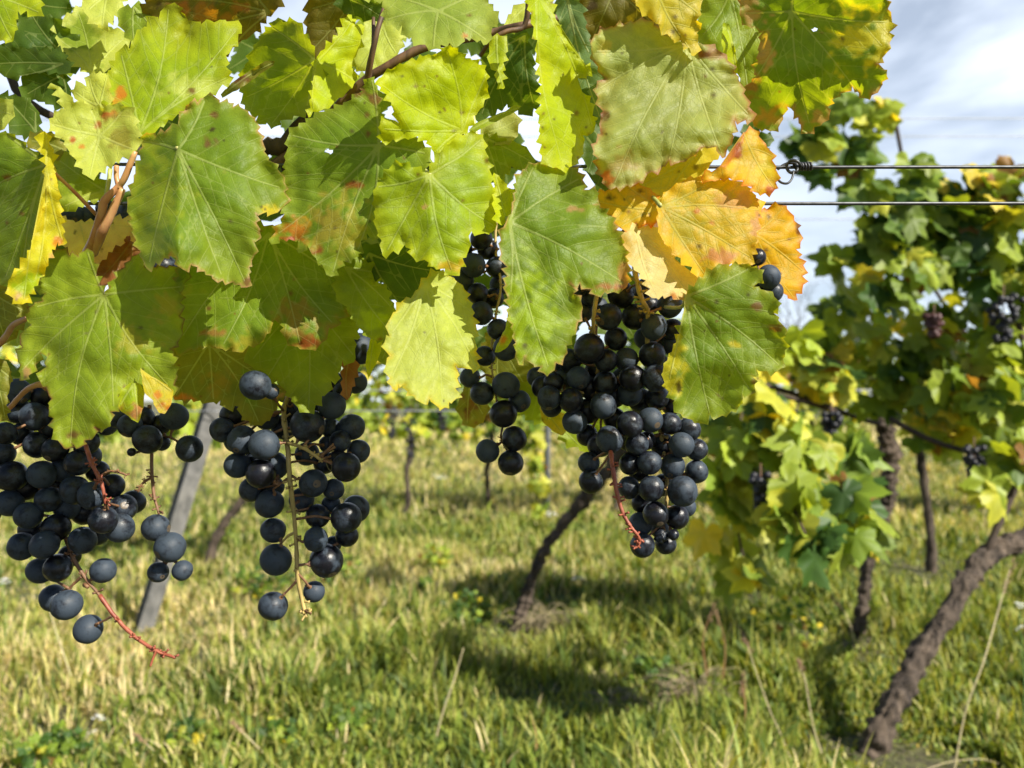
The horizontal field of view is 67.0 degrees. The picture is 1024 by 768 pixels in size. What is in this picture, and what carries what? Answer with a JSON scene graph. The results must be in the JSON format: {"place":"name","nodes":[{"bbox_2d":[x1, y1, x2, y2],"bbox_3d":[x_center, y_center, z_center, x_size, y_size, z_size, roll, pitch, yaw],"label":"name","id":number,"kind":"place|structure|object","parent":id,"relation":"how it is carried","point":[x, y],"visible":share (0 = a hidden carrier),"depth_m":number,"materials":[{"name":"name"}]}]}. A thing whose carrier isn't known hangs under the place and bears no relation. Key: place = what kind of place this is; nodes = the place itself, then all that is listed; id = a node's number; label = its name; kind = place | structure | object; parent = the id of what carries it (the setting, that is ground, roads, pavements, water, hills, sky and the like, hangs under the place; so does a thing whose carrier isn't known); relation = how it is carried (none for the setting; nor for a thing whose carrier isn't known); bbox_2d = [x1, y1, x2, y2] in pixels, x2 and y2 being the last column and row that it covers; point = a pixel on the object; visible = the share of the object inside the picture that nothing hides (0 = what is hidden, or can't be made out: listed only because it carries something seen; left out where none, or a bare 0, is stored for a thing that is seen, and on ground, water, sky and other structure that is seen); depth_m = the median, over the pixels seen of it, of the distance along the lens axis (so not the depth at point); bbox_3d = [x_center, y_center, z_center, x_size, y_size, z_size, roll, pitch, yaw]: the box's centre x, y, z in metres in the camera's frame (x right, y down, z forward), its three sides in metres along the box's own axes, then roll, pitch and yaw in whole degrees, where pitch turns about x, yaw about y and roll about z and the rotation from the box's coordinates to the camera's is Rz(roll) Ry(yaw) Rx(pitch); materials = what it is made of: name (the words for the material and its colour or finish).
{"place":"outdoors","nodes":[
{"label":"outdoors","id":0,"kind":"place"},
{"bbox_2d":[402,408,419,463],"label":"grape bunch","id":1,"kind":"object","parent":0,"point":[409,452],"visible":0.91,"depth_m":4.39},
{"bbox_2d":[435,407,447,430],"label":"grape bunch","id":2,"kind":"object","parent":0,"point":[441,418],"visible":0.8,"depth_m":4.49,"materials":[{"name":"food"}]},
{"bbox_2d":[11,413,979,456],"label":"meadow grass","id":3,"kind":"structure","parent":0,"point":[392,444],"depth_m":12.84,"materials":[{"name":"green plant"}]},
{"bbox_2d":[0,401,1023,767],"bbox_3d":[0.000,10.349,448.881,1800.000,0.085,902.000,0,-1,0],"label":"ground","id":4,"kind":"structure","parent":0,"point":[910,761],"depth_m":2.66,"materials":[{"name":"green plant"}]},
{"bbox_2d":[0,578,8,655],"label":"white wildflower","id":5,"kind":"object","parent":4,"relation":"on","point":[4,610],"visible":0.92,"depth_m":2.30,"materials":[{"name":"green plant"}]},
{"bbox_2d":[0,348,18,422],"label":"grape vine","id":6,"kind":"object","parent":4,"relation":"on","point":[10,355],"visible":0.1,"depth_m":5.29,"materials":[{"name":"yellow plant"}]},
{"bbox_2d":[7,720,94,767],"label":"leafy weed","id":7,"kind":"object","parent":4,"relation":"on","point":[67,739],"visible":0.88,"depth_m":1.65,"materials":[{"name":"green plant"}]},
{"bbox_2d":[43,583,71,676],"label":"grass stalk","id":8,"kind":"object","parent":4,"relation":"on","point":[60,644],"depth_m":1.93,"materials":[{"name":"plant"}]},
{"bbox_2d":[0,341,120,445],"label":"grape vine","id":9,"kind":"object","parent":4,"relation":"on","point":[113,438],"visible":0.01,"depth_m":5.53,"materials":[{"name":"green plant"}]},
{"bbox_2d":[91,714,105,728],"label":"white wildflower","id":10,"kind":"object","parent":4,"relation":"on","point":[101,718],"visible":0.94,"depth_m":1.85,"materials":[{"name":"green plant"}]},
{"bbox_2d":[115,734,156,757],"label":"leafy weed","id":11,"kind":"object","parent":4,"relation":"on","point":[135,744],"visible":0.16,"depth_m":1.68,"materials":[{"name":"green plant"}]},
{"bbox_2d":[131,731,170,765],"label":"grass stalk","id":12,"kind":"object","parent":4,"relation":"on","point":[141,739],"depth_m":1.64,"materials":[{"name":"plant"}]},
{"bbox_2d":[133,401,222,631],"bbox_3d":[-1.144,0.391,2.689,0.414,1.124,0.099,0,-1,4],"label":"vineyard post","id":13,"kind":"object","parent":4,"relation":"on","point":[177,518],"visible":0.44,"depth_m":2.68,"materials":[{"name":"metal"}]},
{"bbox_2d":[153,410,905,411],"bbox_3d":[0.000,0.087,2.660,14.000,0.018,0.005,0,-1,0],"label":"trellis wire","id":14,"kind":"object","parent":13,"relation":"attached to","point":[413,410],"visible":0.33,"depth_m":2.66,"materials":[{"name":"grey metal"}]},
{"bbox_2d":[364,389,871,390],"bbox_3d":[0.000,0.016,2.660,14.000,0.018,0.005,0,-1,0],"label":"trellis wire","id":15,"kind":"object","parent":13,"relation":"attached to","point":[462,390],"depth_m":2.66,"materials":[{"name":"grey metal"}]},
{"bbox_2d":[165,712,222,764],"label":"leafy weed","id":16,"kind":"object","parent":4,"relation":"on","point":[180,725],"visible":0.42,"depth_m":1.68,"materials":[{"name":"green plant"}]},
{"bbox_2d":[229,717,262,752],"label":"grass stalk","id":17,"kind":"object","parent":4,"relation":"on","point":[236,725],"depth_m":1.67,"materials":[{"name":"plant"}]},
{"bbox_2d":[231,564,294,604],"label":"leafy weed","id":18,"kind":"object","parent":4,"relation":"on","point":[257,577],"visible":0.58,"depth_m":3.07,"materials":[{"name":"green plant"}]},
{"bbox_2d":[166,365,361,566],"bbox_3d":[-1.180,0.357,3.613,0.954,1.146,0.466,0,-1,0],"label":"grape vine","id":19,"kind":"object","parent":4,"relation":"on","point":[218,532],"visible":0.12,"depth_m":3.68,"materials":[{"name":"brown plant"}]},
{"bbox_2d":[244,716,313,756],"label":"leafy weed","id":20,"kind":"object","parent":4,"relation":"on","point":[276,725],"visible":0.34,"depth_m":1.71,"materials":[{"name":"green plant"}]},
{"bbox_2d":[0,0,558,448],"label":"grape vine","id":21,"kind":"object","parent":4,"relation":"on","point":[376,212],"visible":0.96,"depth_m":0.42,"materials":[{"name":"green plant"}]},
{"bbox_2d":[0,378,179,666],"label":"grape bunch","id":22,"kind":"object","parent":21,"relation":"hanging from","point":[61,488],"visible":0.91,"depth_m":0.49,"materials":[{"name":"food"}]},
{"bbox_2d":[61,200,177,267],"bbox_3d":[-0.258,-0.102,0.526,0.093,0.063,0.028,0,-1,0],"label":"grape bunch","id":23,"kind":"object","parent":21,"relation":"hanging from","point":[84,214],"visible":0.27,"depth_m":0.52,"materials":[{"name":"black food"}]},
{"bbox_2d":[110,403,203,582],"bbox_3d":[-0.230,0.069,0.493,0.066,0.114,0.034,-1,-1,27],"label":"grape bunch","id":24,"kind":"object","parent":21,"relation":"hanging from","point":[148,431],"visible":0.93,"depth_m":0.48,"materials":[{"name":"food"}]},
{"bbox_2d":[209,333,369,621],"bbox_3d":[-0.137,0.057,0.470,0.101,0.178,0.076,0,-1,0],"label":"grape bunch","id":25,"kind":"object","parent":21,"relation":"hanging from","point":[259,461],"visible":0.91,"depth_m":0.47,"materials":[{"name":"food"}]},
{"bbox_2d":[452,226,530,475],"bbox_3d":[-0.014,-0.028,0.510,0.040,0.174,0.050,1,-2,-42],"label":"grape bunch","id":26,"kind":"object","parent":21,"relation":"hanging from","point":[505,385],"visible":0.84,"depth_m":0.50,"materials":[{"name":"black food"}]},
{"bbox_2d":[54,159,1023,184],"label":"trellis wire","id":27,"kind":"object","parent":21,"relation":"attached to","point":[797,165],"visible":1,"depth_m":0.47,"materials":[{"name":"grey metal"}]},
{"bbox_2d":[87,202,1023,204],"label":"trellis wire","id":28,"kind":"object","parent":21,"relation":"attached to","point":[867,203],"depth_m":0.45,"materials":[{"name":"grey metal"}]},
{"bbox_2d":[305,553,370,594],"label":"leafy weed","id":29,"kind":"object","parent":4,"relation":"on","point":[349,565],"visible":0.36,"depth_m":3.09,"materials":[{"name":"green plant"}]},
{"bbox_2d":[317,698,385,743],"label":"leafy weed","id":30,"kind":"object","parent":4,"relation":"on","point":[344,717],"visible":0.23,"depth_m":1.77,"materials":[{"name":"green plant"}]},
{"bbox_2d":[341,308,481,519],"bbox_3d":[-0.728,0.220,5.190,1.085,1.522,0.535,0,-1,0],"label":"grape vine","id":31,"kind":"object","parent":4,"relation":"on","point":[399,401],"visible":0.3,"depth_m":5.11,"materials":[{"name":"green plant"}]},
{"bbox_2d":[384,397,397,438],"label":"grape bunch","id":32,"kind":"object","parent":31,"relation":"hanging from","point":[391,422],"visible":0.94,"depth_m":4.39,"materials":[{"name":"food"}]},
{"bbox_2d":[417,575,433,599],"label":"leafy weed","id":33,"kind":"object","parent":4,"relation":"on","point":[422,582],"visible":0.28,"depth_m":3.00,"materials":[{"name":"green plant"}]},
{"bbox_2d":[418,542,453,571],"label":"leafy weed","id":34,"kind":"object","parent":4,"relation":"on","point":[432,557],"visible":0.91,"depth_m":3.59,"materials":[{"name":"green plant"}]},
{"bbox_2d":[433,475,445,522],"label":"white wildflower","id":35,"kind":"object","parent":4,"relation":"on","point":[441,489],"visible":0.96,"depth_m":5.00,"materials":[{"name":"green plant"}]},
{"bbox_2d":[436,648,463,734],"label":"grass stalk","id":36,"kind":"object","parent":4,"relation":"on","point":[448,695],"depth_m":1.73,"materials":[{"name":"plant"}]},
{"bbox_2d":[433,588,492,627],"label":"leafy weed","id":37,"kind":"object","parent":4,"relation":"on","point":[468,601],"visible":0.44,"depth_m":2.71,"materials":[{"name":"green plant"}]},
{"bbox_2d":[415,308,543,508],"bbox_3d":[-0.221,0.222,5.568,1.110,1.542,0.575,0,-1,0],"label":"grape vine","id":38,"kind":"object","parent":4,"relation":"on","point":[490,426],"visible":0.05,"depth_m":5.54,"materials":[{"name":"green plant"}]},
{"bbox_2d":[512,414,551,521],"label":"grape vine","id":39,"kind":"object","parent":4,"relation":"on","point":[536,485],"visible":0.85,"depth_m":4.88,"materials":[{"name":"yellow plant"}]},
{"bbox_2d":[530,712,536,749],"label":"grass stalk","id":40,"kind":"object","parent":4,"relation":"on","point":[535,730],"depth_m":1.64,"materials":[{"name":"plant"}]},
{"bbox_2d":[492,598,601,637],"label":"dry grass tuft","id":41,"kind":"object","parent":4,"relation":"on","point":[541,618],"visible":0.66,"depth_m":2.61,"materials":[{"name":"beige plant"}]},
{"bbox_2d":[544,426,550,517],"bbox_3d":[0.238,0.162,5.100,0.040,1.558,0.080,1,-1,-35],"label":"vineyard post","id":42,"kind":"object","parent":4,"relation":"on","point":[547,449],"visible":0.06,"depth_m":5.08,"materials":[{"name":"metal"}]},
{"bbox_2d":[551,341,663,512],"bbox_3d":[0.710,0.221,5.186,1.068,1.462,0.541,0,-1,0],"label":"grape vine","id":43,"kind":"object","parent":4,"relation":"on","point":[615,504],"depth_m":5.17,"materials":[{"name":"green plant"}]},
{"bbox_2d":[572,684,656,712],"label":"dry grass tuft","id":44,"kind":"object","parent":4,"relation":"on","point":[621,698],"visible":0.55,"depth_m":1.96,"materials":[{"name":"beige plant"}]},
{"bbox_2d":[629,655,687,693],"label":"leafy weed","id":45,"kind":"object","parent":4,"relation":"on","point":[644,662],"visible":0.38,"depth_m":2.10,"materials":[{"name":"green plant"}]},
{"bbox_2d":[509,311,846,631],"bbox_3d":[0.454,0.255,2.425,1.050,1.279,0.377,-1,-1,33],"label":"grape vine","id":46,"kind":"object","parent":4,"relation":"on","point":[579,504],"visible":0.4,"depth_m":2.61,"materials":[{"name":"brown plant"}]},
{"bbox_2d":[473,0,897,451],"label":"grape vine","id":47,"kind":"object","parent":4,"relation":"on","point":[643,107],"visible":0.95,"depth_m":0.41,"materials":[{"name":"green plant"}]},
{"bbox_2d":[527,229,708,557],"bbox_3d":[0.067,0.005,0.482,0.114,0.206,0.063,0,-1,0],"label":"grape bunch","id":48,"kind":"object","parent":47,"relation":"hanging from","point":[600,387],"visible":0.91,"depth_m":0.48,"materials":[{"name":"black food"}]},
{"bbox_2d":[750,248,783,300],"bbox_3d":[0.138,-0.064,0.433,0.026,0.036,0.021,-1,-2,38],"label":"grape bunch","id":49,"kind":"object","parent":47,"relation":"hanging from","point":[771,274],"visible":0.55,"depth_m":0.42,"materials":[{"name":"blue food"}]},
{"bbox_2d":[633,663,741,709],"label":"dry grass tuft","id":50,"kind":"object","parent":4,"relation":"on","point":[693,690],"visible":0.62,"depth_m":2.00,"materials":[{"name":"beige plant"}]},
{"bbox_2d":[702,603,714,675],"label":"grass stalk","id":51,"kind":"object","parent":50,"relation":"on","point":[710,615],"depth_m":2.00,"materials":[{"name":"plant"}]},
{"bbox_2d":[697,562,699,612],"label":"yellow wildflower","id":52,"kind":"object","parent":4,"relation":"on","point":[699,586],"visible":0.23,"depth_m":2.60,"materials":[{"name":"green plant"}]},
{"bbox_2d":[714,608,725,680],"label":"grass stalk","id":53,"kind":"object","parent":4,"relation":"on","point":[717,617],"depth_m":2.00,"materials":[{"name":"plant"}]},
{"bbox_2d":[666,318,780,459],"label":"grape vine","id":54,"kind":"object","parent":4,"relation":"on","point":[680,416],"depth_m":5.54,"materials":[{"name":"green plant"}]},
{"bbox_2d":[740,671,746,725],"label":"grass stalk","id":55,"kind":"object","parent":4,"relation":"on","point":[742,675],"depth_m":1.67,"materials":[{"name":"plant"}]},
{"bbox_2d":[738,626,789,756],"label":"grass stalk","id":56,"kind":"object","parent":4,"relation":"on","point":[742,633],"depth_m":1.64,"materials":[{"name":"plant"}]},
{"bbox_2d":[741,590,823,656],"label":"leafy weed","id":57,"kind":"object","parent":4,"relation":"on","point":[787,616],"visible":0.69,"depth_m":2.28,"materials":[{"name":"green plant"}]},
{"bbox_2d":[742,308,875,434],"bbox_3d":[1.938,0.213,5.205,1.032,1.500,0.569,0,-1,0],"label":"grape vine","id":58,"kind":"object","parent":4,"relation":"on","point":[851,424],"visible":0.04,"depth_m":5.08,"materials":[{"name":"green plant"}]},
{"bbox_2d":[795,657,824,761],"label":"grass stalk","id":59,"kind":"object","parent":4,"relation":"on","point":[799,662],"depth_m":1.66,"materials":[{"name":"plant"}]},
{"bbox_2d":[680,273,944,406],"bbox_3d":[4.172,-0.837,10.791,3.757,3.748,3.030,-1,-1,25],"label":"bare shrub","id":60,"kind":"object","parent":4,"relation":"on","point":[798,315],"visible":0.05,"depth_m":10.88,"materials":[{"name":"grey plant"}]},
{"bbox_2d":[829,595,854,640],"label":"grass stalk","id":61,"kind":"object","parent":4,"relation":"on","point":[839,605],"depth_m":2.10,"materials":[{"name":"plant"}]},
{"bbox_2d":[682,125,1006,636],"bbox_3d":[0.878,0.038,2.052,0.559,1.685,1.331,-1,-2,45],"label":"grape vine","id":62,"kind":"object","parent":4,"relation":"on","point":[801,513],"visible":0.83,"depth_m":1.78,"materials":[{"name":"green plant"}]},
{"bbox_2d":[748,464,771,508],"bbox_3d":[0.519,0.225,1.620,0.044,0.116,0.049,-1,-2,40],"label":"grape bunch","id":63,"kind":"object","parent":62,"relation":"hanging from","point":[758,482],"visible":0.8,"depth_m":1.61,"materials":[{"name":"black food"}]},
{"bbox_2d":[840,334,896,394],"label":"broadleaf tree","id":64,"kind":"object","parent":4,"relation":"on","point":[866,386],"visible":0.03,"depth_m":115.26,"materials":[{"name":"green plant"}]},
{"bbox_2d":[777,91,1023,758],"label":"grape vine","id":65,"kind":"object","parent":4,"relation":"on","point":[927,249],"visible":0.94,"depth_m":2.06,"materials":[{"name":"green plant"}]},
{"bbox_2d":[820,403,843,434],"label":"grape bunch","id":66,"kind":"object","parent":65,"relation":"hanging from","point":[828,423],"visible":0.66,"depth_m":1.99,"materials":[{"name":"black food"}]},
{"bbox_2d":[921,304,944,339],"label":"grape bunch","id":67,"kind":"object","parent":65,"relation":"hanging from","point":[933,323],"visible":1,"depth_m":2.04,"materials":[{"name":"purple food"}]},
{"bbox_2d":[961,437,986,476],"bbox_3d":[1.165,0.188,1.956,0.063,0.110,0.054,0,-1,0],"label":"grape bunch","id":68,"kind":"object","parent":65,"relation":"hanging from","point":[972,457],"visible":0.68,"depth_m":1.94,"materials":[{"name":"black food"}]},
{"bbox_2d":[985,285,1023,343],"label":"grape bunch","id":69,"kind":"object","parent":65,"relation":"hanging from","point":[1001,326],"visible":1,"depth_m":1.99,"materials":[{"name":"food"}]},
{"bbox_2d":[901,381,972,572],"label":"grape vine","id":70,"kind":"object","parent":4,"relation":"on","point":[930,564],"visible":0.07,"depth_m":3.56,"materials":[{"name":"brown plant"}]},
{"bbox_2d":[930,759,995,767],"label":"grass stalk","id":71,"kind":"object","parent":4,"relation":"on","point":[959,760],"depth_m":1.62,"materials":[{"name":"plant"}]},
{"bbox_2d":[954,558,1016,767],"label":"grass stalk","id":72,"kind":"object","parent":4,"relation":"on","point":[1004,591],"depth_m":1.66,"materials":[{"name":"plant"}]},
{"bbox_2d":[957,327,1019,354],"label":"grape vine","id":73,"kind":"object","parent":4,"relation":"on","point":[973,349],"depth_m":5.66,"materials":[{"name":"green plant"}]},
{"bbox_2d":[1014,602,1023,733],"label":"white wildflower","id":74,"kind":"object","parent":4,"relation":"on","point":[1023,662],"visible":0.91,"depth_m":1.75,"materials":[{"name":"green plant"}]},
{"bbox_2d":[0,0,1023,400],"label":"sky","id":75,"kind":"structure","parent":0,"point":[945,58],"materials":[{"name":"white"}]},
{"bbox_2d":[16,136,1023,137],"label":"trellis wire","id":76,"kind":"object","parent":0,"point":[787,136],"depth_m":2.66,"materials":[{"name":"grey metal"}]},
{"bbox_2d":[41,118,1023,119],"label":"trellis wire","id":77,"kind":"object","parent":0,"point":[852,118],"depth_m":2.66,"materials":[{"name":"grey metal"}]},
{"bbox_2d":[275,219,855,219],"bbox_3d":[0.000,-0.571,2.660,14.000,0.016,0.003,0,-1,0],"label":"trellis wire","id":78,"kind":"object","parent":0,"point":[794,219],"visible":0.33,"depth_m":2.66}
]}

